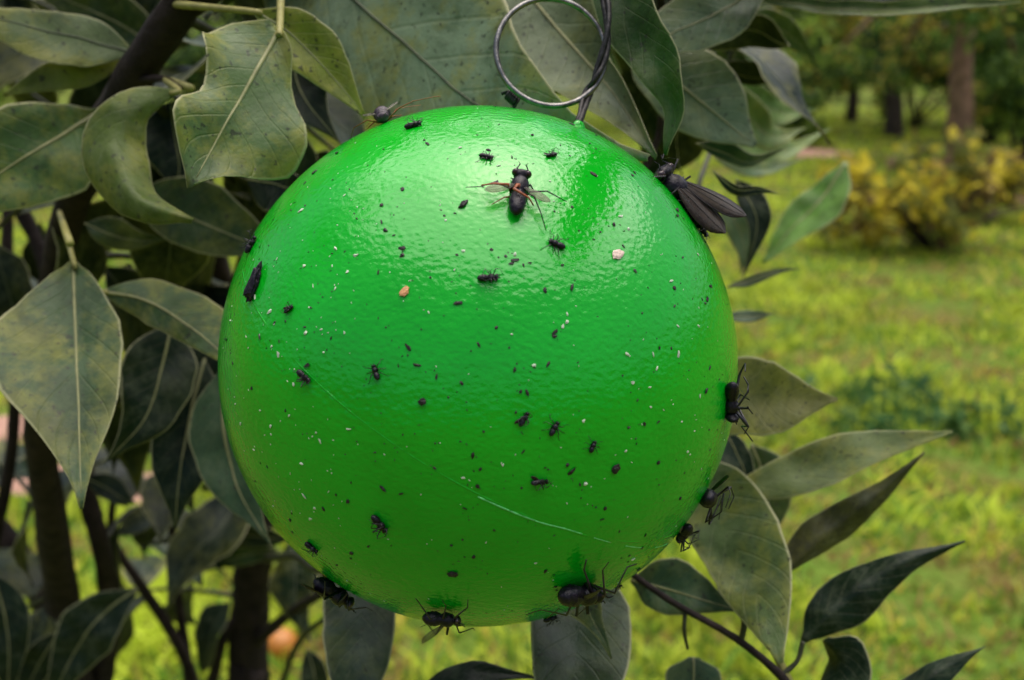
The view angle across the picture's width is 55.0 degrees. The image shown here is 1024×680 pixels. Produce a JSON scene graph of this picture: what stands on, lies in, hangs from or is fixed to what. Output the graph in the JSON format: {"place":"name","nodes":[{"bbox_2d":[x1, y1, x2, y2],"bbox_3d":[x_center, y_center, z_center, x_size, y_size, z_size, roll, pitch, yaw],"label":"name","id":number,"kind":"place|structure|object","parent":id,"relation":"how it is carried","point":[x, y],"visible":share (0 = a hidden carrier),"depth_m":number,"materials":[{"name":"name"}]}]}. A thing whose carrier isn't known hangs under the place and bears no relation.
{"place":"outdoors","nodes":[
{"label":"outdoors","id":0,"kind":"place"},
{"bbox_2d":[0,57,1023,679],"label":"lawn ground","id":1,"kind":"structure","parent":0,"point":[932,575],"depth_m":3.43,"materials":[{"name":"green plant"}]},
{"bbox_2d":[0,415,22,441],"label":"bare soil","id":2,"kind":"structure","parent":1,"relation":"on","point":[3,424],"depth_m":3.74,"materials":[{"name":"beige soil"}]},
{"bbox_2d":[0,0,64,106],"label":"orchard tree","id":3,"kind":"object","parent":1,"relation":"on","point":[3,99],"visible":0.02,"depth_m":19.85,"materials":[{"name":"green plant"}]},
{"bbox_2d":[12,463,62,494],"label":"bare soil","id":4,"kind":"structure","parent":1,"relation":"on","point":[17,487],"depth_m":3.26,"materials":[{"name":"beige soil"}]},
{"bbox_2d":[132,473,153,504],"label":"bare soil","id":5,"kind":"structure","parent":1,"relation":"on","point":[137,498],"depth_m":3.19,"materials":[{"name":"beige soil"}]},
{"bbox_2d":[164,2,244,104],"bbox_3d":[-5.327,-6.557,21.335,5.067,3.536,5.737,0,16,0],"label":"orchard tree","id":6,"kind":"object","parent":1,"relation":"on","point":[193,57],"visible":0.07,"depth_m":19.40,"materials":[{"name":"green plant"}]},
{"bbox_2d":[268,627,296,660],"bbox_3d":[-0.554,0.728,2.356,0.080,0.076,0.080,0,16,0],"label":"orange fruit","id":7,"kind":"object","parent":1,"relation":"on","point":[280,638],"visible":0.66,"depth_m":2.33,"materials":[{"name":"orange food"}]},
{"bbox_2d":[312,111,381,130],"bbox_3d":[-1.391,-5.028,16.274,5.930,3.478,5.818,0,16,0],"label":"orchard tree","id":8,"kind":"object","parent":1,"relation":"on","point":[373,125],"depth_m":14.72,"materials":[{"name":"green plant"}]},
{"bbox_2d":[0,0,1019,679],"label":"citrus tree","id":9,"kind":"object","parent":1,"relation":"on","point":[282,78],"visible":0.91,"depth_m":0.25,"materials":[{"name":"green plant"}]},
{"bbox_2d":[218,0,737,626],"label":"ball trap","id":10,"kind":"object","parent":9,"relation":"hanging from","point":[562,532],"visible":0.98,"depth_m":0.15,"materials":[{"name":"green plastic"}]},
{"bbox_2d":[240,229,256,252],"bbox_3d":[-0.046,-0.017,0.172,0.002,0.004,0.003,29,1,-27],"label":"gnat","id":11,"kind":"object","parent":10,"relation":"in","point":[249,244],"visible":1,"depth_m":0.17,"materials":[{"name":"black"}]},
{"bbox_2d":[243,261,261,301],"bbox_3d":[-0.043,-0.010,0.163,0.003,0.007,0.003,0,16,0],"label":"dark scrap","id":12,"kind":"object","parent":10,"relation":"in","point":[252,284],"visible":1,"depth_m":0.16,"materials":[{"name":"black"}]},
{"bbox_2d":[280,301,292,312],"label":"gnat","id":13,"kind":"object","parent":10,"relation":"in","point":[287,309],"visible":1,"depth_m":0.15,"materials":[{"name":"black"}]},
{"bbox_2d":[293,370,310,386],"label":"gnat","id":14,"kind":"object","parent":10,"relation":"in","point":[302,375],"visible":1,"depth_m":0.15,"materials":[{"name":"black"}]},
{"bbox_2d":[303,542,317,557],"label":"gnat","id":15,"kind":"object","parent":10,"relation":"in","point":[308,545],"visible":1,"depth_m":0.17,"materials":[{"name":"black"}]},
{"bbox_2d":[301,574,370,612],"bbox_3d":[-0.033,0.046,0.180,0.012,0.004,0.018,36,-17,-12],"label":"fly","id":16,"kind":"object","parent":10,"relation":"on","point":[325,588],"visible":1,"depth_m":0.18},
{"bbox_2d":[363,360,389,383],"bbox_3d":[-0.020,0.005,0.147,0.004,0.003,0.001,-19,-6,14],"label":"gnat","id":17,"kind":"object","parent":10,"relation":"in","point":[375,370],"visible":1,"depth_m":0.15,"materials":[{"name":"black"}]},
{"bbox_2d":[368,515,388,538],"bbox_3d":[-0.021,0.029,0.153,0.003,0.004,0.002,-29,17,29],"label":"gnat","id":18,"kind":"object","parent":10,"relation":"in","point":[375,519],"visible":1,"depth_m":0.15,"materials":[{"name":"black"}]},
{"bbox_2d":[350,96,440,138],"bbox_3d":[-0.022,-0.041,0.182,0.017,0.008,0.007,-2,16,-6],"label":"fly","id":19,"kind":"object","parent":10,"relation":"on","point":[381,114],"visible":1,"depth_m":0.18},
{"bbox_2d":[399,286,408,295],"bbox_3d":[-0.016,-0.007,0.148,0.002,0.002,0.001,0,16,0],"label":"orange chip","id":20,"kind":"object","parent":10,"relation":"in","point":[404,291],"visible":1,"depth_m":0.15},
{"bbox_2d":[404,115,422,128],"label":"gnat","id":21,"kind":"object","parent":10,"relation":"in","point":[409,125],"visible":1,"depth_m":0.17,"materials":[{"name":"black"}]},
{"bbox_2d":[418,398,425,405],"bbox_3d":[-0.013,0.009,0.146,0.001,0.001,0.001,0,16,0],"label":"dark scrap","id":22,"kind":"object","parent":10,"relation":"in","point":[421,401],"visible":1,"depth_m":0.15,"materials":[{"name":"black"}]},
{"bbox_2d":[415,598,474,642],"bbox_3d":[-0.012,0.047,0.167,0.010,0.014,0.012,1,16,3],"label":"fly","id":23,"kind":"object","parent":10,"relation":"attached to","point":[436,618],"visible":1,"depth_m":0.17},
{"bbox_2d":[446,571,457,576],"bbox_3d":[-0.010,0.037,0.157,0.002,0.001,0.001,0,16,0],"label":"dark scrap","id":24,"kind":"object","parent":10,"relation":"on","point":[452,574],"visible":1,"depth_m":0.16,"materials":[{"name":"black"}]},
{"bbox_2d":[458,200,467,207],"bbox_3d":[-0.008,-0.021,0.152,0.002,0.001,0.001,0,16,0],"label":"dark scrap","id":25,"kind":"object","parent":10,"relation":"in","point":[463,203],"visible":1,"depth_m":0.15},
{"bbox_2d":[229,119,725,601],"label":"white flecks","id":26,"kind":"object","parent":10,"relation":"in","point":[533,365],"visible":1,"depth_m":0.15,"materials":[{"name":"white"}]},
{"bbox_2d":[224,106,731,613],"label":"dark flecks","id":27,"kind":"object","parent":10,"relation":"in","point":[554,332],"visible":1,"depth_m":0.15,"materials":[{"name":"black"}]},
{"bbox_2d":[476,151,497,164],"bbox_3d":[-0.004,-0.030,0.159,0.003,0.001,0.004,11,46,9],"label":"gnat","id":28,"kind":"object","parent":10,"relation":"in","point":[486,156],"visible":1,"depth_m":0.16,"materials":[{"name":"black"}]},
{"bbox_2d":[477,268,502,282],"bbox_3d":[-0.003,-0.009,0.147,0.004,0.003,0.002,-3,-15,-5],"label":"gnat","id":29,"kind":"object","parent":10,"relation":"in","point":[482,277],"visible":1,"depth_m":0.15,"materials":[{"name":"black"}]},
{"bbox_2d":[466,162,566,230],"bbox_3d":[0.001,-0.023,0.154,0.015,0.010,0.008,5,17,18],"label":"fly","id":30,"kind":"object","parent":10,"relation":"on","point":[518,187],"visible":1,"depth_m":0.15},
{"bbox_2d":[514,412,532,427],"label":"gnat","id":31,"kind":"object","parent":10,"relation":"in","point":[523,419],"visible":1,"depth_m":0.15,"materials":[{"name":"black"}]},
{"bbox_2d":[531,476,551,490],"bbox_3d":[0.004,0.022,0.149,0.003,0.002,0.002,-4,20,-12],"label":"gnat","id":32,"kind":"object","parent":10,"relation":"on","point":[537,481],"visible":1,"depth_m":0.15,"materials":[{"name":"black"}]},
{"bbox_2d":[543,615,560,625],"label":"gnat","id":33,"kind":"object","parent":10,"relation":"in","point":[549,619],"visible":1,"depth_m":0.18,"materials":[{"name":"black"}]},
{"bbox_2d":[544,148,560,156],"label":"gnat","id":34,"kind":"object","parent":10,"relation":"in","point":[552,154],"visible":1,"depth_m":0.16,"materials":[{"name":"black"}]},
{"bbox_2d":[541,232,568,258],"bbox_3d":[0.007,-0.015,0.151,0.004,0.004,0.001,23,-28,-6],"label":"gnat","id":35,"kind":"object","parent":10,"relation":"in","point":[557,244],"visible":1,"depth_m":0.15,"materials":[{"name":"black"}]},
{"bbox_2d":[543,414,566,440],"bbox_3d":[0.006,0.013,0.147,0.004,0.003,0.001,30,2,-17],"label":"gnat","id":36,"kind":"object","parent":10,"relation":"in","point":[555,426],"visible":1,"depth_m":0.15,"materials":[{"name":"black"}]},
{"bbox_2d":[526,559,636,617],"bbox_3d":[0.012,0.043,0.165,0.013,0.019,0.005,11,41,-40],"label":"fly","id":37,"kind":"object","parent":10,"relation":"on","point":[587,594],"visible":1,"depth_m":0.16},
{"bbox_2d":[585,437,600,452],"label":"gnat","id":38,"kind":"object","parent":10,"relation":"in","point":[592,446],"visible":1,"depth_m":0.15,"materials":[{"name":"black"}]},
{"bbox_2d":[612,464,620,473],"bbox_3d":[0.016,0.020,0.153,0.001,0.002,0.001,0,16,0],"label":"dark scrap","id":39,"kind":"object","parent":10,"relation":"in","point":[616,469],"visible":1,"depth_m":0.15,"materials":[{"name":"black"}]},
{"bbox_2d":[676,523,699,551],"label":"fly","id":40,"kind":"object","parent":10,"relation":"hanging from","point":[684,533],"visible":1,"depth_m":0.18},
{"bbox_2d":[654,154,746,233],"bbox_3d":[0.033,-0.027,0.181,0.013,0.019,0.008,-43,3,-38],"label":"fly","id":41,"kind":"object","parent":10,"relation":"attached to","point":[702,206],"visible":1,"depth_m":0.18},
{"bbox_2d":[697,225,709,239],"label":"gnat","id":42,"kind":"object","parent":10,"relation":"in","point":[703,231],"visible":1,"depth_m":0.18,"materials":[{"name":"black"}]},
{"bbox_2d":[700,475,733,524],"bbox_3d":[0.038,0.029,0.183,0.006,0.010,0.011,30,-1,14],"label":"fly","id":43,"kind":"object","parent":10,"relation":"on","point":[709,498],"visible":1,"depth_m":0.18},
{"bbox_2d":[725,363,752,441],"bbox_3d":[0.040,0.011,0.173,0.005,0.014,0.007,-5,24,0],"label":"fly","id":44,"kind":"object","parent":10,"relation":"on","point":[732,407],"visible":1,"depth_m":0.17},
{"bbox_2d":[18,7,1011,83],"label":"wood","id":45,"kind":"object","parent":1,"relation":"on","point":[188,35],"depth_m":42.81,"materials":[{"name":"brown wood"}]},
{"bbox_2d":[609,3,818,72],"bbox_3d":[3.203,-5.835,19.327,6.077,3.285,5.479,0,16,0],"label":"orchard tree","id":46,"kind":"object","parent":1,"relation":"on","point":[803,17],"visible":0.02,"depth_m":17.41,"materials":[{"name":"green plant"}]},
{"bbox_2d":[716,50,766,86],"bbox_3d":[4.225,-4.865,18.282,2.130,1.954,1.924,0,16,0],"label":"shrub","id":47,"kind":"object","parent":1,"relation":"on","point":[737,55],"visible":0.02,"depth_m":17.58,"materials":[{"name":"green plant"}]},
{"bbox_2d":[765,85,832,143],"bbox_3d":[4.017,-3.453,15.050,1.751,1.079,1.361,0,16,0],"label":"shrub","id":48,"kind":"object","parent":1,"relation":"on","point":[812,100],"visible":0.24,"depth_m":14.94,"materials":[{"name":"green plant"}]},
{"bbox_2d":[722,19,880,96],"bbox_3d":[8.551,-8.710,28.811,6.031,3.452,5.261,0,16,0],"label":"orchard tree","id":49,"kind":"object","parent":1,"relation":"on","point":[825,72],"depth_m":28.27,"materials":[{"name":"green plant"}]},
{"bbox_2d":[796,149,851,156],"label":"bare soil","id":50,"kind":"structure","parent":1,"relation":"on","point":[809,152],"depth_m":13.88,"materials":[{"name":"beige soil"}]},
{"bbox_2d":[795,363,940,424],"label":"weeds","id":51,"kind":"object","parent":1,"relation":"on","point":[874,377],"visible":0.41,"depth_m":4.01,"materials":[{"name":"green plant"}]},
{"bbox_2d":[763,3,977,121],"bbox_3d":[6.945,-6.121,20.004,4.794,3.450,4.694,13,21,37],"label":"orchard tree","id":52,"kind":"object","parent":1,"relation":"on","point":[851,113],"visible":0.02,"depth_m":20.15,"materials":[{"name":"green plant"}]},
{"bbox_2d":[768,0,1023,136],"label":"orchard tree","id":53,"kind":"object","parent":1,"relation":"on","point":[898,28],"visible":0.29,"depth_m":16.19,"materials":[{"name":"green plant"}]},
{"bbox_2d":[784,2,1023,166],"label":"orchard tree","id":54,"kind":"object","parent":1,"relation":"on","point":[963,96],"visible":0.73,"depth_m":12.32,"materials":[{"name":"green plant"}]},
{"bbox_2d":[813,125,1023,254],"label":"yellow bush","id":55,"kind":"object","parent":1,"relation":"on","point":[929,211],"visible":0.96,"depth_m":6.95,"materials":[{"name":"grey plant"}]},
{"bbox_2d":[821,374,1023,443],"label":"weeds","id":56,"kind":"object","parent":1,"relation":"on","point":[956,425],"visible":0.73,"depth_m":3.83,"materials":[{"name":"green plant"}]},
{"bbox_2d":[870,15,980,127],"bbox_3d":[7.623,-5.010,18.282,2.032,2.234,1.350,0,16,0],"label":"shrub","id":57,"kind":"object","parent":1,"relation":"on","point":[918,117],"visible":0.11,"depth_m":18.29,"materials":[{"name":"green plant"}]},
{"bbox_2d":[902,80,948,101],"bbox_3d":[12.252,-7.809,27.553,3.483,2.374,2.439,0,16,0],"label":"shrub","id":58,"kind":"object","parent":1,"relation":"on","point":[935,97],"depth_m":27.77,"materials":[{"name":"green plant"}]},
{"bbox_2d":[903,5,1023,119],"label":"orchard tree","id":59,"kind":"object","parent":1,"relation":"on","point":[928,72],"visible":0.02,"depth_m":17.93,"materials":[{"name":"green plant"}]},
{"bbox_2d":[953,143,1023,219],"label":"bush","id":60,"kind":"object","parent":1,"relation":"on","point":[1011,176],"visible":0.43,"depth_m":8.06,"materials":[{"name":"yellow plant"}]},
{"bbox_2d":[972,49,1023,161],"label":"shrub","id":61,"kind":"object","parent":1,"relation":"on","point":[1009,88],"visible":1,"depth_m":12.10,"materials":[{"name":"green plant"}]},
{"bbox_2d":[972,22,1023,143],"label":"shrub","id":62,"kind":"object","parent":1,"relation":"on","point":[985,61],"visible":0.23,"depth_m":14.92,"materials":[{"name":"green plant"}]},
{"bbox_2d":[189,2,935,36],"label":"sky","id":63,"kind":"structure","parent":0,"point":[770,6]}
]}

